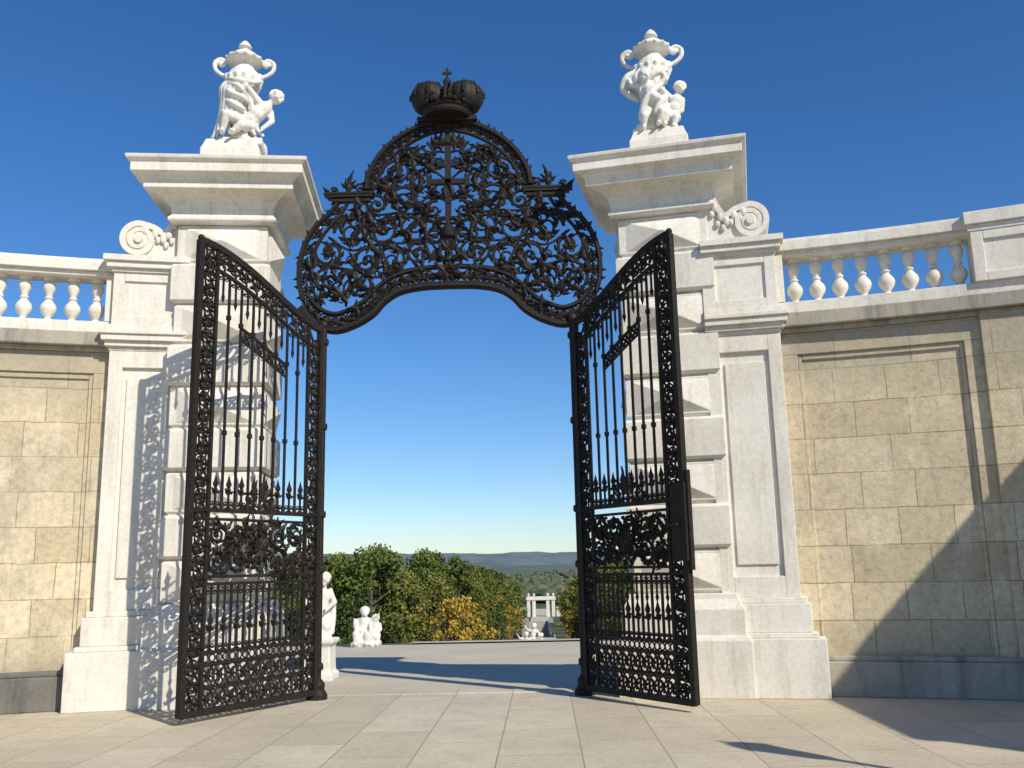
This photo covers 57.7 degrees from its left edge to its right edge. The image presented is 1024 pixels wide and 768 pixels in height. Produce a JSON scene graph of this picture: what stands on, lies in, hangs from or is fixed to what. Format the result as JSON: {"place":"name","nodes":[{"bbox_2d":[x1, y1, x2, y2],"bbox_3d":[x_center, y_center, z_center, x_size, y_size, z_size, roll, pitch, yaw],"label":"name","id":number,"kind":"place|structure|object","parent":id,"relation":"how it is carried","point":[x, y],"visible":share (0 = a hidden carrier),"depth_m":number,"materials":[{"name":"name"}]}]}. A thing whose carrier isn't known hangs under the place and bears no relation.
{"place":"outdoors","nodes":[
{"label":"outdoors","id":0,"kind":"place"},
{"bbox_2d":[284,641,618,693],"bbox_3d":[-0.465,5.514,18.682,80.000,0.439,13.348,-2,-11,2],"label":"gravel court","id":1,"kind":"object","parent":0,"point":[480,666],"visible":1,"depth_m":16.48,"materials":[{"name":"beige gravel"}]},
{"bbox_2d":[298,571,339,680],"bbox_3d":[-2.987,3.756,14.498,0.539,1.642,0.520,-2,-11,2],"label":"cherub statue","id":2,"kind":"object","parent":1,"relation":"on","point":[329,671],"visible":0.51,"depth_m":14.39,"materials":[{"name":"stone"}]},
{"bbox_2d":[351,606,381,646],"bbox_3d":[-3.856,6.480,24.784,0.806,1.105,0.776,-2,-11,2],"label":"putti group statue","id":3,"kind":"object","parent":1,"relation":"on","point":[366,632],"visible":0.93,"depth_m":24.57,"materials":[{"name":"stone"}]},
{"bbox_2d":[287,576,617,646],"bbox_3d":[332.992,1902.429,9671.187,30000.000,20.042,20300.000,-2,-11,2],"label":"ground","id":4,"kind":"structure","parent":0,"point":[559,633],"depth_m":141.20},
{"bbox_2d":[271,555,289,635],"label":"linden tree","id":5,"kind":"object","parent":4,"relation":"on","point":[283,600],"depth_m":68.66,"materials":[{"name":"green plant"}]},
{"bbox_2d":[270,553,309,645],"bbox_3d":[-15.083,16.410,63.816,5.490,9.477,5.625,9,-15,-41],"label":"linden tree","id":6,"kind":"object","parent":4,"relation":"on","point":[284,592],"visible":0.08,"depth_m":63.97,"materials":[{"name":"green plant"}]},
{"bbox_2d":[288,555,362,644],"bbox_3d":[-11.948,15.837,60.735,5.231,9.184,5.106,-4,-12,16],"label":"linden tree","id":7,"kind":"object","parent":4,"relation":"on","point":[329,565],"visible":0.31,"depth_m":60.95,"materials":[{"name":"green plant"}]},
{"bbox_2d":[311,551,364,635],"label":"linden tree","id":8,"kind":"object","parent":4,"relation":"on","point":[337,555],"visible":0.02,"depth_m":102.29,"materials":[{"name":"green plant"}]},
{"bbox_2d":[328,555,360,638],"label":"linden tree","id":9,"kind":"object","parent":4,"relation":"on","point":[345,559],"visible":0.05,"depth_m":88.08,"materials":[{"name":"green plant"}]},
{"bbox_2d":[343,550,403,639],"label":"linden tree","id":10,"kind":"object","parent":4,"relation":"on","point":[376,593],"visible":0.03,"depth_m":79.88,"materials":[{"name":"green plant"}]},
{"bbox_2d":[335,542,414,644],"bbox_3d":[-9.179,15.650,61.966,5.475,10.043,7.183,-10,-14,38],"label":"linden tree","id":11,"kind":"object","parent":4,"relation":"on","point":[376,561],"visible":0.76,"depth_m":61.57,"materials":[{"name":"green plant"}]},
{"bbox_2d":[373,569,440,643],"bbox_3d":[-7.291,16.674,63.272,4.955,8.422,4.103,-1,-11,-3],"label":"maple tree","id":12,"kind":"object","parent":4,"relation":"on","point":[419,597],"visible":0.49,"depth_m":63.40,"materials":[{"name":"green plant"}]},
{"bbox_2d":[388,547,459,642],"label":"linden tree","id":13,"kind":"object","parent":4,"relation":"on","point":[420,562],"visible":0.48,"depth_m":71.41,"materials":[{"name":"green plant"}]},
{"bbox_2d":[282,569,576,616],"bbox_3d":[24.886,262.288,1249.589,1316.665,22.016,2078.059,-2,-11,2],"label":"distant trees","id":14,"kind":"object","parent":4,"relation":"on","point":[549,582],"visible":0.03,"depth_m":932.50,"materials":[{"name":"green plant"}]},
{"bbox_2d":[408,552,457,639],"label":"linden tree","id":15,"kind":"object","parent":4,"relation":"on","point":[426,586],"visible":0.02,"depth_m":96.77,"materials":[{"name":"green plant"}]},
{"bbox_2d":[412,574,456,641],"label":"maple tree","id":16,"kind":"object","parent":4,"relation":"on","point":[435,594],"visible":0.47,"depth_m":67.13,"materials":[{"name":"green plant"}]},
{"bbox_2d":[423,597,474,640],"bbox_3d":[-3.857,16.366,57.090,3.394,6.430,3.809,8,-15,-40],"label":"chestnut tree","id":17,"kind":"object","parent":4,"relation":"on","point":[453,617],"visible":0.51,"depth_m":57.21,"materials":[{"name":"yellow plant"}]},
{"bbox_2d":[441,555,487,639],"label":"linden tree","id":18,"kind":"object","parent":4,"relation":"on","point":[457,565],"visible":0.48,"depth_m":79.54,"materials":[{"name":"green plant"}]},
{"bbox_2d":[437,595,496,640],"bbox_3d":[-3.057,16.965,60.163,4.357,6.458,3.882,1,-11,-12],"label":"chestnut tree","id":19,"kind":"object","parent":4,"relation":"on","point":[477,627],"visible":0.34,"depth_m":60.55,"materials":[{"name":"yellow plant"}]},
{"bbox_2d":[463,577,495,639],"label":"maple tree","id":20,"kind":"object","parent":4,"relation":"on","point":[491,621],"visible":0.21,"depth_m":81.69,"materials":[{"name":"green plant"}]},
{"bbox_2d":[459,565,512,639],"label":"linden tree","id":21,"kind":"object","parent":4,"relation":"on","point":[483,575],"visible":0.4,"depth_m":89.36,"materials":[{"name":"green plant"}]},
{"bbox_2d":[482,568,517,639],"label":"linden tree","id":22,"kind":"object","parent":4,"relation":"on","point":[498,577],"visible":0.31,"depth_m":105.39,"materials":[{"name":"green plant"}]},
{"bbox_2d":[486,594,518,639],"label":"chestnut tree","id":23,"kind":"object","parent":4,"relation":"on","point":[508,635],"visible":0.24,"depth_m":94.98,"materials":[{"name":"green plant"}]},
{"bbox_2d":[499,580,522,639],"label":"maple tree","id":24,"kind":"object","parent":4,"relation":"on","point":[507,583],"visible":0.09,"depth_m":118.32,"materials":[{"name":"green plant"}]},
{"bbox_2d":[499,591,523,639],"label":"chestnut tree","id":25,"kind":"object","parent":4,"relation":"on","point":[515,613],"visible":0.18,"depth_m":112.52,"materials":[{"name":"green plant"}]},
{"bbox_2d":[507,579,527,638],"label":"linden tree","id":26,"kind":"object","parent":4,"relation":"on","point":[519,596],"visible":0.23,"depth_m":132.60,"materials":[{"name":"green plant"}]},
{"bbox_2d":[522,618,553,637],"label":"garden steps","id":27,"kind":"structure","parent":4,"relation":"on","point":[544,628],"depth_m":143.60,"materials":[{"name":"stone"}]},
{"bbox_2d":[521,593,559,616],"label":"garden gateway","id":28,"kind":"object","parent":4,"relation":"on","point":[534,598],"visible":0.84,"depth_m":254.67,"materials":[{"name":"stone"}]},
{"bbox_2d":[556,580,572,630],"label":"linden tree","id":29,"kind":"object","parent":4,"relation":"on","point":[561,602],"visible":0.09,"depth_m":134.79,"materials":[{"name":"green plant"}]},
{"bbox_2d":[556,598,574,638],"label":"chestnut tree","id":30,"kind":"object","parent":4,"relation":"on","point":[570,610],"visible":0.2,"depth_m":108.44,"materials":[{"name":"green plant"}]},
{"bbox_2d":[561,578,577,629],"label":"linden tree","id":31,"kind":"object","parent":4,"relation":"on","point":[566,609],"visible":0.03,"depth_m":111.29,"materials":[{"name":"green plant"}]},
{"bbox_2d":[562,604,599,638],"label":"chestnut tree","id":32,"kind":"object","parent":4,"relation":"on","point":[572,633],"visible":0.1,"depth_m":74.04,"materials":[{"name":"green plant"}]},
{"bbox_2d":[564,575,599,626],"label":"maple tree","id":33,"kind":"object","parent":4,"relation":"on","point":[572,591],"visible":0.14,"depth_m":95.83,"materials":[{"name":"green plant"}]},
{"bbox_2d":[570,565,622,635],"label":"linden tree","id":34,"kind":"object","parent":4,"relation":"on","point":[575,626],"visible":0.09,"depth_m":73.22,"materials":[{"name":"green plant"}]},
{"bbox_2d":[602,558,635,634],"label":"linden tree","id":35,"kind":"object","parent":4,"relation":"on","point":[621,563],"visible":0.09,"depth_m":67.46,"materials":[{"name":"green plant"}]},
{"bbox_2d":[277,549,635,565],"bbox_3d":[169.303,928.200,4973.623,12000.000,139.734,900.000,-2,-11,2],"label":"hills","id":36,"kind":"structure","parent":0,"point":[529,558],"depth_m":4965.58,"materials":[{"name":"blue"}]},
{"bbox_2d":[398,563,589,575],"bbox_3d":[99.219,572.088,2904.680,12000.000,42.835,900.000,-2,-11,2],"label":"foothills","id":37,"kind":"structure","parent":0,"point":[527,568],"depth_m":2889.40,"materials":[{"name":"green plant"}]},
{"bbox_2d":[412,609,590,642],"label":"garden path","id":38,"kind":"structure","parent":0,"point":[541,614],"depth_m":26.68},
{"bbox_2d":[517,623,543,639],"bbox_3d":[0.912,12.452,40.497,1.799,3.982,1.799,-2,-11,2],"label":"fountain sculpture","id":39,"kind":"object","parent":38,"relation":"on","point":[534,631],"visible":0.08,"depth_m":40.69,"materials":[{"name":"stone"}]},
{"bbox_2d":[0,692,1023,767],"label":"paving","id":40,"kind":"structure","parent":0,"point":[535,730],"depth_m":8.91,"materials":[{"name":"stone"}]},
{"bbox_2d":[0,349,108,714],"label":"curved garden wall","id":41,"kind":"structure","parent":40,"relation":"on","point":[52,413],"depth_m":11.60,"materials":[{"name":"stone"}]},
{"bbox_2d":[0,327,108,352],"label":"coping","id":42,"kind":"object","parent":41,"relation":"on","point":[48,340],"visible":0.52,"depth_m":11.83,"materials":[{"name":"stone"}]},
{"bbox_2d":[0,252,113,331],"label":"balustrade rails","id":43,"kind":"object","parent":42,"relation":"on","point":[13,266],"visible":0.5,"depth_m":12.05,"materials":[{"name":"stone"}]},
{"bbox_2d":[0,273,104,320],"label":"balusters","id":44,"kind":"object","parent":43,"relation":"in","point":[47,308],"visible":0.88,"depth_m":12.16,"materials":[{"name":"stone"}]},
{"bbox_2d":[60,220,190,713],"bbox_3d":[-4.862,0.775,12.037,1.264,6.483,0.851,1,-11,-13],"label":"scrolled pilaster","id":45,"kind":"object","parent":40,"relation":"on","point":[138,336],"visible":0.73,"depth_m":11.77,"materials":[{"name":"stone"}]},
{"bbox_2d":[125,139,322,710],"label":"stone gate pier","id":46,"kind":"structure","parent":40,"relation":"on","point":[248,202],"depth_m":12.06,"materials":[{"name":"stone"}]},
{"bbox_2d":[210,41,284,154],"bbox_3d":[-3.812,-4.150,13.358,0.851,1.792,0.914,6,-13,-33],"label":"urn with putti statue","id":47,"kind":"object","parent":46,"relation":"on","point":[241,115],"visible":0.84,"depth_m":13.13,"materials":[{"name":"stone"}]},
{"bbox_2d":[175,234,328,719],"bbox_3d":[-3.026,1.106,11.300,0.254,5.470,2.304,-8,-13,30],"label":"wrought iron gate leaf","id":48,"kind":"object","parent":40,"relation":"on","point":[259,544],"visible":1,"depth_m":10.99,"materials":[{"name":"black metal"}]},
{"bbox_2d":[326,687,618,695],"bbox_3d":[-0.700,4.006,12.026,4.400,0.060,0.300,-2,-11,2],"label":"threshold stone","id":49,"kind":"object","parent":40,"relation":"on","point":[451,691],"visible":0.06,"depth_m":11.99,"materials":[{"name":"stone"}]},
{"bbox_2d":[567,228,699,706],"bbox_3d":[1.377,1.009,11.291,0.254,5.470,2.155,6,-13,-33],"label":"wrought iron gate leaf","id":50,"kind":"object","parent":40,"relation":"on","point":[677,527],"visible":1,"depth_m":11.03,"materials":[{"name":"black metal"}]},
{"bbox_2d":[567,126,755,698],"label":"stone gate pier","id":51,"kind":"structure","parent":40,"relation":"on","point":[644,188],"depth_m":11.96,"materials":[{"name":"stone"}]},
{"bbox_2d":[292,68,606,334],"bbox_3d":[-0.886,-2.613,12.918,4.296,3.861,0.778,-2,-11,2],"label":"wrought iron overthrow","id":52,"kind":"object","parent":51,"relation":"attached to","point":[447,108],"visible":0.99,"depth_m":12.79,"materials":[{"name":"black metal"}]},
{"bbox_2d":[619,29,686,131],"bbox_3d":[2.012,-4.298,13.311,0.944,1.816,0.780,-3,-11,10],"label":"urn with putti statue","id":53,"kind":"object","parent":51,"relation":"on","point":[645,80],"visible":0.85,"depth_m":13.10,"materials":[{"name":"stone"}]},
{"bbox_2d":[698,192,831,699],"bbox_3d":[3.138,0.559,11.829,1.212,6.483,0.848,-4,-11,13],"label":"scrolled pilaster","id":54,"kind":"object","parent":40,"relation":"on","point":[745,315],"visible":0.87,"depth_m":11.57,"materials":[{"name":"stone"}]},
{"bbox_2d":[780,309,1023,700],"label":"curved garden wall","id":55,"kind":"structure","parent":40,"relation":"on","point":[906,445],"depth_m":11.12,"materials":[{"name":"stone"}]},
{"bbox_2d":[781,289,1023,334],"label":"coping","id":56,"kind":"object","parent":55,"relation":"on","point":[947,308],"visible":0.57,"depth_m":11.39,"materials":[{"name":"stone"}]},
{"bbox_2d":[774,204,1023,312],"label":"balustrade rails","id":57,"kind":"object","parent":56,"relation":"on","point":[992,239],"visible":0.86,"depth_m":11.46,"materials":[{"name":"stone"}]},
{"bbox_2d":[786,240,967,301],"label":"balusters","id":58,"kind":"object","parent":57,"relation":"in","point":[934,277],"visible":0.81,"depth_m":11.80,"materials":[{"name":"stone"}]},
{"bbox_2d":[0,0,1023,553],"label":"sky","id":59,"kind":"structure","parent":0,"point":[449,412],"materials":[{"name":"blue"}]}
]}

